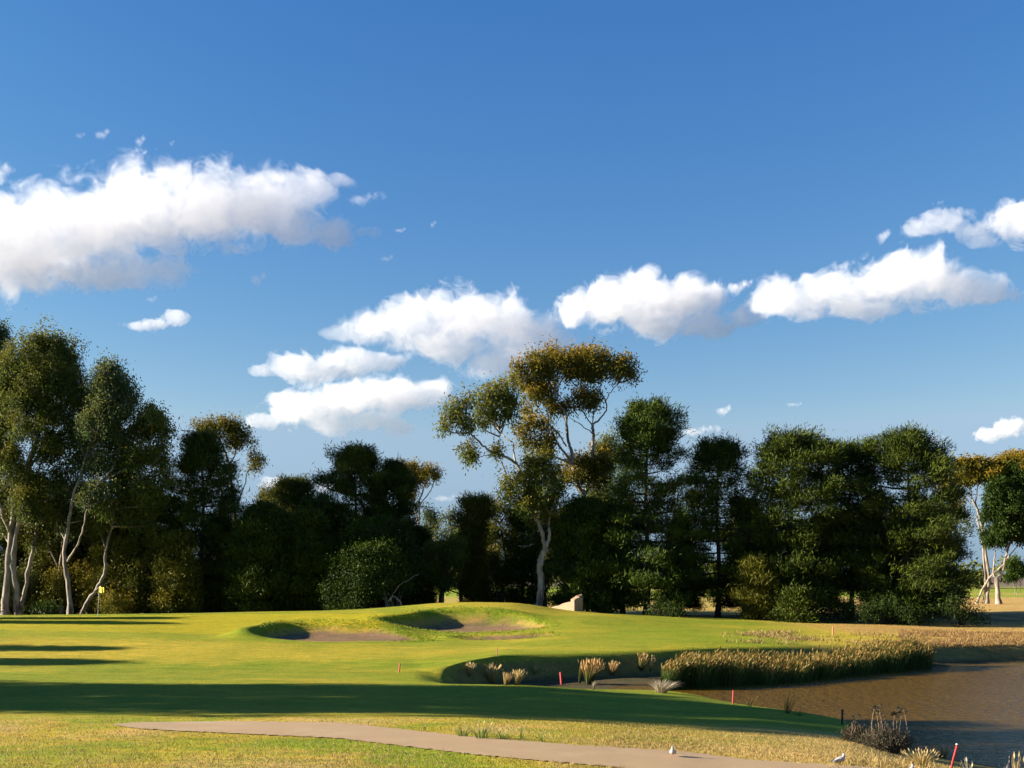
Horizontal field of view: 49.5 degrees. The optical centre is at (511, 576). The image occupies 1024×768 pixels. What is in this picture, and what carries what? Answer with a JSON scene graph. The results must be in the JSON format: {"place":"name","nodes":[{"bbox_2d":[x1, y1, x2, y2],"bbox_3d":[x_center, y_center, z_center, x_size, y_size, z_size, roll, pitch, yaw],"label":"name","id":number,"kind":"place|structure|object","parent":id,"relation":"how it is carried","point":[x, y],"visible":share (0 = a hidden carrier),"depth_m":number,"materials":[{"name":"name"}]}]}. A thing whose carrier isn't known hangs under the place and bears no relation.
{"place":"outdoors","nodes":[
{"label":"outdoors","id":0,"kind":"place"},
{"bbox_2d":[0,715,694,767],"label":"dry grass","id":1,"kind":"structure","parent":0,"point":[309,751],"depth_m":21.42,"materials":[{"name":"plant"}]},
{"bbox_2d":[259,605,559,641],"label":"lip grass","id":2,"kind":"structure","parent":0,"point":[398,633],"depth_m":75.72,"materials":[{"name":"plant"}]},
{"bbox_2d":[114,721,876,767],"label":"path","id":3,"kind":"structure","parent":0,"point":[612,756],"depth_m":21.86,"materials":[{"name":"concrete"}]},
{"bbox_2d":[464,721,496,737],"bbox_3d":[-0.617,3.204,23.157,0.896,0.437,0.821,0,0,-32],"label":"path weed","id":4,"kind":"object","parent":3,"relation":"on","point":[481,734],"visible":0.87,"depth_m":23.15,"materials":[{"name":"plant"}]},
{"bbox_2d":[669,744,675,756],"bbox_3d":[2.955,3.192,20.431,0.122,0.246,0.314,0,0,10],"label":"pigeon","id":5,"kind":"object","parent":3,"relation":"on","point":[672,751],"visible":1,"depth_m":20.33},
{"bbox_2d":[0,577,1023,767],"bbox_3d":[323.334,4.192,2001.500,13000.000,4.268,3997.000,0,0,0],"label":"ground","id":6,"kind":"structure","parent":0,"point":[222,666],"depth_m":52.73,"materials":[{"name":"plant"}]},
{"bbox_2d":[0,555,13,612],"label":"shrub","id":7,"kind":"object","parent":6,"relation":"on","point":[2,572],"visible":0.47,"depth_m":103.17,"materials":[{"name":"green plant"}]},
{"bbox_2d":[0,316,16,415],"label":"gum tree","id":8,"kind":"object","parent":6,"relation":"on","point":[4,333],"visible":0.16,"depth_m":106.05,"materials":[{"name":"green plant"}]},
{"bbox_2d":[0,491,26,614],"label":"pine tree","id":9,"kind":"object","parent":6,"relation":"on","point":[22,556],"visible":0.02,"depth_m":109.88,"materials":[{"name":"green plant"}]},
{"bbox_2d":[0,561,47,614],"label":"shrub","id":10,"kind":"object","parent":6,"relation":"on","point":[21,578],"visible":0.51,"depth_m":104.14,"materials":[{"name":"green plant"}]},
{"bbox_2d":[0,501,55,614],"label":"pine tree","id":11,"kind":"object","parent":6,"relation":"on","point":[4,546],"visible":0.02,"depth_m":107.30,"materials":[{"name":"green plant"}]},
{"bbox_2d":[23,591,67,614],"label":"shrub","id":12,"kind":"object","parent":6,"relation":"on","point":[46,610],"visible":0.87,"depth_m":96.37,"materials":[{"name":"green plant"}]},
{"bbox_2d":[0,315,97,614],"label":"gum tree","id":13,"kind":"object","parent":6,"relation":"on","point":[39,360],"visible":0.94,"depth_m":99.56,"materials":[{"name":"green plant"}]},
{"bbox_2d":[19,529,84,614],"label":"tree","id":14,"kind":"object","parent":6,"relation":"on","point":[56,552],"visible":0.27,"depth_m":105.67,"materials":[{"name":"green plant"}]},
{"bbox_2d":[32,561,74,613],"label":"shrub","id":15,"kind":"object","parent":6,"relation":"on","point":[51,593],"visible":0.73,"depth_m":102.76,"materials":[{"name":"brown plant"}]},
{"bbox_2d":[16,481,99,613],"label":"gum tree","id":16,"kind":"object","parent":6,"relation":"on","point":[73,531],"visible":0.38,"depth_m":102.97,"materials":[{"name":"green plant"}]},
{"bbox_2d":[52,477,114,613],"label":"pine tree","id":17,"kind":"object","parent":6,"relation":"on","point":[83,552],"visible":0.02,"depth_m":108.23,"materials":[{"name":"green plant"}]},
{"bbox_2d":[65,557,112,613],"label":"shrub","id":18,"kind":"object","parent":6,"relation":"on","point":[84,574],"visible":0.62,"depth_m":103.82,"materials":[{"name":"green plant"}]},
{"bbox_2d":[97,587,103,616],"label":"golf flag","id":19,"kind":"object","parent":6,"relation":"on","point":[101,589],"visible":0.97,"depth_m":85.46,"materials":[{"name":"fabric"}]},
{"bbox_2d":[56,346,146,613],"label":"gum tree","id":20,"kind":"object","parent":6,"relation":"on","point":[111,392],"visible":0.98,"depth_m":98.04,"materials":[{"name":"green plant"}]},
{"bbox_2d":[76,495,146,613],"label":"pine tree","id":21,"kind":"object","parent":6,"relation":"on","point":[113,575],"visible":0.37,"depth_m":101.58,"materials":[{"name":"green plant"}]},
{"bbox_2d":[90,580,142,613],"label":"shrub","id":22,"kind":"object","parent":6,"relation":"on","point":[121,605],"visible":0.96,"depth_m":98.36,"materials":[{"name":"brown plant"}]},
{"bbox_2d":[78,397,179,613],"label":"gum tree","id":23,"kind":"object","parent":6,"relation":"on","point":[155,424],"visible":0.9,"depth_m":99.23,"materials":[{"name":"green plant"}]},
{"bbox_2d":[123,551,157,613],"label":"pine tree","id":24,"kind":"object","parent":6,"relation":"on","point":[144,606],"visible":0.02,"depth_m":114.70,"materials":[{"name":"green plant"}]},
{"bbox_2d":[110,485,194,613],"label":"pine tree","id":25,"kind":"object","parent":6,"relation":"on","point":[141,580],"visible":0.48,"depth_m":100.56,"materials":[{"name":"green plant"}]},
{"bbox_2d":[142,584,183,613],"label":"shrub","id":26,"kind":"object","parent":6,"relation":"on","point":[156,598],"visible":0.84,"depth_m":98.90,"materials":[{"name":"green plant"}]},
{"bbox_2d":[147,527,208,613],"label":"tree","id":27,"kind":"object","parent":6,"relation":"on","point":[177,551],"visible":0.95,"depth_m":99.12,"materials":[{"name":"green plant"}]},
{"bbox_2d":[154,424,249,612],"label":"pine tree","id":28,"kind":"object","parent":6,"relation":"on","point":[189,512],"visible":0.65,"depth_m":102.56,"materials":[{"name":"green plant"}]},
{"bbox_2d":[195,515,238,612],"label":"pine tree","id":29,"kind":"object","parent":6,"relation":"on","point":[210,557],"visible":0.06,"depth_m":110.90,"materials":[{"name":"green plant"}]},
{"bbox_2d":[182,407,272,520],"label":"gum tree","id":30,"kind":"object","parent":6,"relation":"on","point":[232,429],"visible":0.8,"depth_m":123.65,"materials":[{"name":"green plant"}]},
{"bbox_2d":[214,577,265,611],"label":"shrub","id":31,"kind":"object","parent":6,"relation":"on","point":[226,603],"visible":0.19,"depth_m":101.82,"materials":[{"name":"green plant"}]},
{"bbox_2d":[219,492,298,611],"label":"pine tree","id":32,"kind":"object","parent":6,"relation":"on","point":[252,554],"visible":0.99,"depth_m":99.21,"materials":[{"name":"green plant"}]},
{"bbox_2d":[244,475,298,509],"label":"gum tree","id":33,"kind":"object","parent":6,"relation":"on","point":[265,496],"visible":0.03,"depth_m":121.41,"materials":[{"name":"green plant"}]},
{"bbox_2d":[262,507,296,610],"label":"pine tree","id":34,"kind":"object","parent":6,"relation":"on","point":[287,555],"depth_m":107.02,"materials":[{"name":"green plant"}]},
{"bbox_2d":[260,473,329,611],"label":"pine tree","id":35,"kind":"object","parent":6,"relation":"on","point":[292,491],"visible":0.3,"depth_m":108.56,"materials":[{"name":"green plant"}]},
{"bbox_2d":[279,502,349,610],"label":"pine tree","id":36,"kind":"object","parent":6,"relation":"on","point":[307,528],"visible":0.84,"depth_m":99.70,"materials":[{"name":"green plant"}]},
{"bbox_2d":[300,439,425,608],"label":"pine tree","id":37,"kind":"object","parent":6,"relation":"on","point":[360,461],"visible":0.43,"depth_m":104.36,"materials":[{"name":"green plant"}]},
{"bbox_2d":[316,533,419,610],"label":"wattle bush","id":38,"kind":"object","parent":6,"relation":"on","point":[351,569],"visible":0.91,"depth_m":96.32,"materials":[{"name":"green plant"}]},
{"bbox_2d":[330,503,433,606],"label":"wattle bush","id":39,"kind":"object","parent":6,"relation":"on","point":[366,532],"visible":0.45,"depth_m":100.09,"materials":[{"name":"green plant"}]},
{"bbox_2d":[362,452,427,607],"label":"pine tree","id":40,"kind":"object","parent":6,"relation":"on","point":[403,478],"visible":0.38,"depth_m":106.62,"materials":[{"name":"green plant"}]},
{"bbox_2d":[395,522,439,605],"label":"pine tree","id":41,"kind":"object","parent":6,"relation":"on","point":[424,533],"visible":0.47,"depth_m":107.12,"materials":[{"name":"green plant"}]},
{"bbox_2d":[396,456,446,521],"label":"gum tree","id":42,"kind":"object","parent":6,"relation":"on","point":[425,472],"visible":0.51,"depth_m":139.54,"materials":[{"name":"green plant"}]},
{"bbox_2d":[418,498,446,590],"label":"gum tree","id":43,"kind":"object","parent":6,"relation":"on","point":[429,517],"visible":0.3,"depth_m":125.46,"materials":[{"name":"green plant"}]},
{"bbox_2d":[413,532,471,602],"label":"gum tree","id":44,"kind":"object","parent":6,"relation":"on","point":[449,553],"visible":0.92,"depth_m":104.66,"materials":[{"name":"green plant"}]},
{"bbox_2d":[428,504,464,602],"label":"gum tree","id":45,"kind":"object","parent":6,"relation":"on","point":[449,523],"visible":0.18,"depth_m":117.81,"materials":[{"name":"green plant"}]},
{"bbox_2d":[454,725,474,735],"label":"path weed","id":46,"kind":"object","parent":6,"relation":"on","point":[464,734],"visible":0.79,"depth_m":23.62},
{"bbox_2d":[436,526,495,601],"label":"gum tree","id":47,"kind":"object","parent":6,"relation":"on","point":[456,568],"visible":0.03,"depth_m":115.44,"materials":[{"name":"green plant"}]},
{"bbox_2d":[465,661,474,675],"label":"grass tussock","id":48,"kind":"object","parent":6,"relation":"on","point":[469,670],"depth_m":54.25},
{"bbox_2d":[448,489,501,601],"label":"pine tree","id":49,"kind":"object","parent":6,"relation":"on","point":[472,523],"visible":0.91,"depth_m":108.08,"materials":[{"name":"green plant"}]},
{"bbox_2d":[458,520,506,602],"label":"pine tree","id":50,"kind":"object","parent":6,"relation":"on","point":[493,598],"visible":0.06,"depth_m":119.14,"materials":[{"name":"green plant"}]},
{"bbox_2d":[484,664,502,682],"bbox_3d":[-0.903,4.784,55.365,0.867,1.028,0.779,0,0,-38],"label":"grass tussock","id":51,"kind":"object","parent":6,"relation":"on","point":[491,674],"depth_m":55.30,"materials":[{"name":"plant"}]},
{"bbox_2d":[425,371,575,605],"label":"gum tree","id":52,"kind":"object","parent":6,"relation":"on","point":[535,494],"visible":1,"depth_m":97.20,"materials":[{"name":"green plant"}]},
{"bbox_2d":[489,727,520,738],"bbox_3d":[-0.220,3.276,23.144,0.856,0.296,0.881,0,0,0],"label":"path weed","id":53,"kind":"object","parent":6,"relation":"on","point":[503,736],"visible":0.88,"depth_m":23.10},
{"bbox_2d":[484,494,528,601],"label":"tree","id":54,"kind":"object","parent":6,"relation":"on","point":[497,535],"visible":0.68,"depth_m":111.51,"materials":[{"name":"green plant"}]},
{"bbox_2d":[503,672,514,684],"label":"grass tussock","id":55,"kind":"object","parent":6,"relation":"on","point":[507,679],"depth_m":45.92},
{"bbox_2d":[513,669,527,684],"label":"grass tussock","id":56,"kind":"object","parent":6,"relation":"on","point":[517,678],"depth_m":45.95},
{"bbox_2d":[492,507,554,606],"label":"pine tree","id":57,"kind":"object","parent":6,"relation":"on","point":[519,594],"visible":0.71,"depth_m":110.98,"materials":[{"name":"green plant"}]},
{"bbox_2d":[520,525,558,606],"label":"gum tree","id":58,"kind":"object","parent":6,"relation":"on","point":[550,579],"depth_m":115.86,"materials":[{"name":"green plant"}]},
{"bbox_2d":[519,505,576,585],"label":"gum tree","id":59,"kind":"object","parent":6,"relation":"on","point":[535,538],"visible":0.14,"depth_m":108.89,"materials":[{"name":"green plant"}]},
{"bbox_2d":[112,555,1019,588],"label":"distant wood","id":60,"kind":"object","parent":6,"relation":"on","point":[980,574],"visible":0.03,"depth_m":357.57,"materials":[{"name":"green plant"}]},
{"bbox_2d":[551,594,582,611],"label":"stone block","id":61,"kind":"structure","parent":6,"relation":"on","point":[575,603],"depth_m":92.58,"materials":[{"name":"stone"}]},
{"bbox_2d":[504,334,647,563],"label":"gum tree","id":62,"kind":"object","parent":6,"relation":"on","point":[583,362],"visible":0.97,"depth_m":105.29,"materials":[{"name":"green plant"}]},
{"bbox_2d":[578,660,584,682],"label":"grass tussock","id":63,"kind":"object","parent":6,"relation":"on","point":[580,673],"depth_m":56.56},
{"bbox_2d":[542,490,633,613],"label":"pine tree","id":64,"kind":"object","parent":6,"relation":"on","point":[599,589],"visible":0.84,"depth_m":98.51,"materials":[{"name":"green plant"}]},
{"bbox_2d":[578,657,605,684],"bbox_3d":[4.028,4.775,56.190,1.417,1.416,1.247,0,0,0],"label":"grass tussock","id":65,"kind":"object","parent":6,"relation":"on","point":[589,674],"depth_m":56.04,"materials":[{"name":"plant"}]},
{"bbox_2d":[575,425,621,498],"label":"gum tree","id":66,"kind":"object","parent":6,"relation":"on","point":[607,438],"visible":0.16,"depth_m":111.57,"materials":[{"name":"green plant"}]},
{"bbox_2d":[565,497,637,612],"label":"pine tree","id":67,"kind":"object","parent":6,"relation":"on","point":[617,555],"depth_m":105.71,"materials":[{"name":"green plant"}]},
{"bbox_2d":[608,661,620,674],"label":"grass tussock","id":68,"kind":"object","parent":6,"relation":"on","point":[612,667],"depth_m":59.13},
{"bbox_2d":[589,492,654,613],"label":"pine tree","id":69,"kind":"object","parent":6,"relation":"on","point":[624,612],"visible":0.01,"depth_m":111.94,"materials":[{"name":"green plant"}]},
{"bbox_2d":[637,652,648,669],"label":"grass tussock","id":70,"kind":"object","parent":6,"relation":"on","point":[642,659],"depth_m":60.03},
{"bbox_2d":[576,392,720,615],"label":"pine tree","id":71,"kind":"object","parent":6,"relation":"on","point":[645,421],"visible":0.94,"depth_m":98.14,"materials":[{"name":"green plant"}]},
{"bbox_2d":[649,679,684,692],"bbox_3d":[6.457,4.591,46.392,1.602,0.616,1.586,0,0,0],"label":"grass tussock","id":72,"kind":"object","parent":6,"relation":"on","point":[658,688],"depth_m":46.32,"materials":[{"name":"plant"}]},
{"bbox_2d":[643,592,692,617],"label":"bush","id":73,"kind":"object","parent":6,"relation":"on","point":[656,607],"visible":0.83,"depth_m":94.00,"materials":[{"name":"green plant"}]},
{"bbox_2d":[654,532,708,612],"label":"pine tree","id":74,"kind":"object","parent":6,"relation":"on","point":[695,606],"visible":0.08,"depth_m":109.34,"materials":[{"name":"green plant"}]},
{"bbox_2d":[674,429,772,617],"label":"pine tree","id":75,"kind":"object","parent":6,"relation":"on","point":[720,456],"visible":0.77,"depth_m":99.93,"materials":[{"name":"green plant"}]},
{"bbox_2d":[709,493,778,611],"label":"pine tree","id":76,"kind":"object","parent":6,"relation":"on","point":[726,604],"visible":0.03,"depth_m":108.32,"materials":[{"name":"green plant"}]},
{"bbox_2d":[720,550,786,620],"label":"young pine","id":77,"kind":"object","parent":6,"relation":"on","point":[754,569],"visible":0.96,"depth_m":94.95,"materials":[{"name":"green plant"}]},
{"bbox_2d":[736,514,802,581],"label":"gum tree","id":78,"kind":"object","parent":6,"relation":"on","point":[788,557],"visible":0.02,"depth_m":112.92,"materials":[{"name":"green plant"}]},
{"bbox_2d":[777,693,802,713],"bbox_3d":[10.032,4.555,39.962,0.927,0.813,0.763,0,0,0],"label":"sedge","id":79,"kind":"object","parent":6,"relation":"on","point":[787,708],"visible":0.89,"depth_m":39.95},
{"bbox_2d":[720,417,867,615],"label":"pine tree","id":80,"kind":"object","parent":6,"relation":"on","point":[780,454],"visible":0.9,"depth_m":96.00,"materials":[{"name":"green plant"}]},
{"bbox_2d":[765,577,826,622],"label":"young pine","id":81,"kind":"object","parent":6,"relation":"on","point":[792,601],"visible":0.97,"depth_m":92.36,"materials":[{"name":"green plant"}]},
{"bbox_2d":[660,632,936,689],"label":"reeds","id":82,"kind":"object","parent":6,"relation":"on","point":[706,670],"visible":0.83,"depth_m":58.55,"materials":[{"name":"plant"}]},
{"bbox_2d":[790,514,844,615],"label":"pine tree","id":83,"kind":"object","parent":6,"relation":"on","point":[840,599],"visible":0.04,"depth_m":108.85,"materials":[{"name":"green plant"}]},
{"bbox_2d":[808,591,865,623],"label":"bush","id":84,"kind":"object","parent":6,"relation":"on","point":[844,608],"visible":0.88,"depth_m":93.14,"materials":[{"name":"green plant"}]},
{"bbox_2d":[830,752,844,764],"bbox_3d":[5.810,3.234,19.797,0.308,0.241,0.120,0,0,-5],"label":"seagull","id":85,"kind":"object","parent":6,"relation":"on","point":[839,759],"visible":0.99,"depth_m":19.77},
{"bbox_2d":[836,714,869,743],"bbox_3d":[9.357,4.239,30.282,0.912,0.941,0.879,0,0,-42],"label":"twiggy bush","id":86,"kind":"object","parent":6,"relation":"on","point":[848,734],"visible":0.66,"depth_m":30.18,"materials":[{"name":"brown plant"}]},
{"bbox_2d":[799,430,909,617],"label":"pine tree","id":87,"kind":"object","parent":6,"relation":"on","point":[853,458],"visible":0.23,"depth_m":100.36,"materials":[{"name":"green plant"}]},
{"bbox_2d":[839,514,913,580],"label":"gum tree","id":88,"kind":"object","parent":6,"relation":"on","point":[887,551],"visible":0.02,"depth_m":109.72,"materials":[{"name":"green plant"}]},
{"bbox_2d":[851,703,916,754],"bbox_3d":[9.948,4.093,29.822,1.754,1.425,1.432,0,0,0],"label":"twiggy bush","id":89,"kind":"object","parent":6,"relation":"on","point":[886,739],"visible":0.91,"depth_m":29.57,"materials":[{"name":"grey plant"}]},
{"bbox_2d":[826,749,957,767],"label":"shore weeds","id":90,"kind":"object","parent":6,"relation":"on","point":[888,760],"visible":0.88,"depth_m":20.80,"materials":[{"name":"plant"}]},
{"bbox_2d":[852,587,941,625],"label":"bush","id":91,"kind":"object","parent":6,"relation":"on","point":[911,613],"visible":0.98,"depth_m":91.35,"materials":[{"name":"green plant"}]},
{"bbox_2d":[827,421,985,623],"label":"pine tree","id":92,"kind":"object","parent":6,"relation":"on","point":[905,447],"visible":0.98,"depth_m":95.13,"materials":[{"name":"green plant"}]},
{"bbox_2d":[900,748,940,767],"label":"weed clump","id":93,"kind":"object","parent":6,"relation":"on","point":[920,760],"visible":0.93,"depth_m":24.64,"materials":[{"name":"plant"}]},
{"bbox_2d":[899,515,963,616],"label":"pine tree","id":94,"kind":"object","parent":6,"relation":"on","point":[930,576],"depth_m":105.28,"materials":[{"name":"green plant"}]},
{"bbox_2d":[936,746,951,758],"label":"dry shrub","id":95,"kind":"object","parent":6,"relation":"on","point":[942,755],"visible":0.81,"depth_m":32.03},
{"bbox_2d":[929,455,977,528],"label":"gum tree","id":96,"kind":"object","parent":6,"relation":"on","point":[963,501],"visible":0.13,"depth_m":117.20,"materials":[{"name":"green plant"}]},
{"bbox_2d":[950,743,957,767],"bbox_3d":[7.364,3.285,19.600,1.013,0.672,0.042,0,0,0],"label":"red stake","id":97,"kind":"object","parent":6,"relation":"on","point":[954,755],"visible":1,"depth_m":19.58,"materials":[{"name":"paint"}]},
{"bbox_2d":[928,572,995,626],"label":"bush","id":98,"kind":"object","parent":6,"relation":"on","point":[957,601],"visible":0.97,"depth_m":91.93,"materials":[{"name":"green plant"}]},
{"bbox_2d":[953,448,1023,603],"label":"gum tree","id":99,"kind":"object","parent":6,"relation":"on","point":[994,466],"visible":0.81,"depth_m":159.19,"materials":[{"name":"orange plant"}]},
{"bbox_2d":[975,459,1023,603],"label":"gum tree","id":100,"kind":"object","parent":6,"relation":"on","point":[1002,510],"visible":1,"depth_m":155.17,"materials":[{"name":"green plant"}]},
{"bbox_2d":[999,447,1023,471],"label":"gum tree","id":101,"kind":"object","parent":6,"relation":"on","point":[1021,452],"visible":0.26,"depth_m":175.05,"materials":[{"name":"yellow plant"}]},
{"bbox_2d":[1001,552,1023,592],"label":"tree","id":102,"kind":"object","parent":6,"relation":"on","point":[1014,570],"visible":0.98,"depth_m":224.22,"materials":[{"name":"green plant"}]},
{"bbox_2d":[1011,752,1023,767],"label":"weed clump","id":103,"kind":"object","parent":6,"relation":"on","point":[1018,762],"visible":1,"depth_m":20.98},
{"bbox_2d":[0,0,1023,576],"label":"sky","id":104,"kind":"structure","parent":0,"point":[319,222],"materials":[{"name":"blue"}]},
{"bbox_2d":[538,717,973,767],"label":"straw grass","id":105,"kind":"structure","parent":0,"point":[797,759],"depth_m":24.68,"materials":[{"name":"plant"}]},
{"bbox_2d":[722,629,907,647],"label":"rough grass","id":106,"kind":"structure","parent":0,"point":[775,634],"depth_m":72.30,"materials":[{"name":"plant"}]},
{"bbox_2d":[612,663,1023,767],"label":"water","id":107,"kind":"structure","parent":0,"point":[975,713],"depth_m":48.83,"materials":[{"name":"liquid"}]},
{"bbox_2d":[897,628,1023,647],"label":"bank grass","id":108,"kind":"structure","parent":0,"point":[964,639],"depth_m":75.89,"materials":[{"name":"plant"}]},
{"bbox_2d":[1004,755,1011,767],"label":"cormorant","id":109,"kind":"object","parent":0,"point":[1009,764],"visible":0.98,"depth_m":27.48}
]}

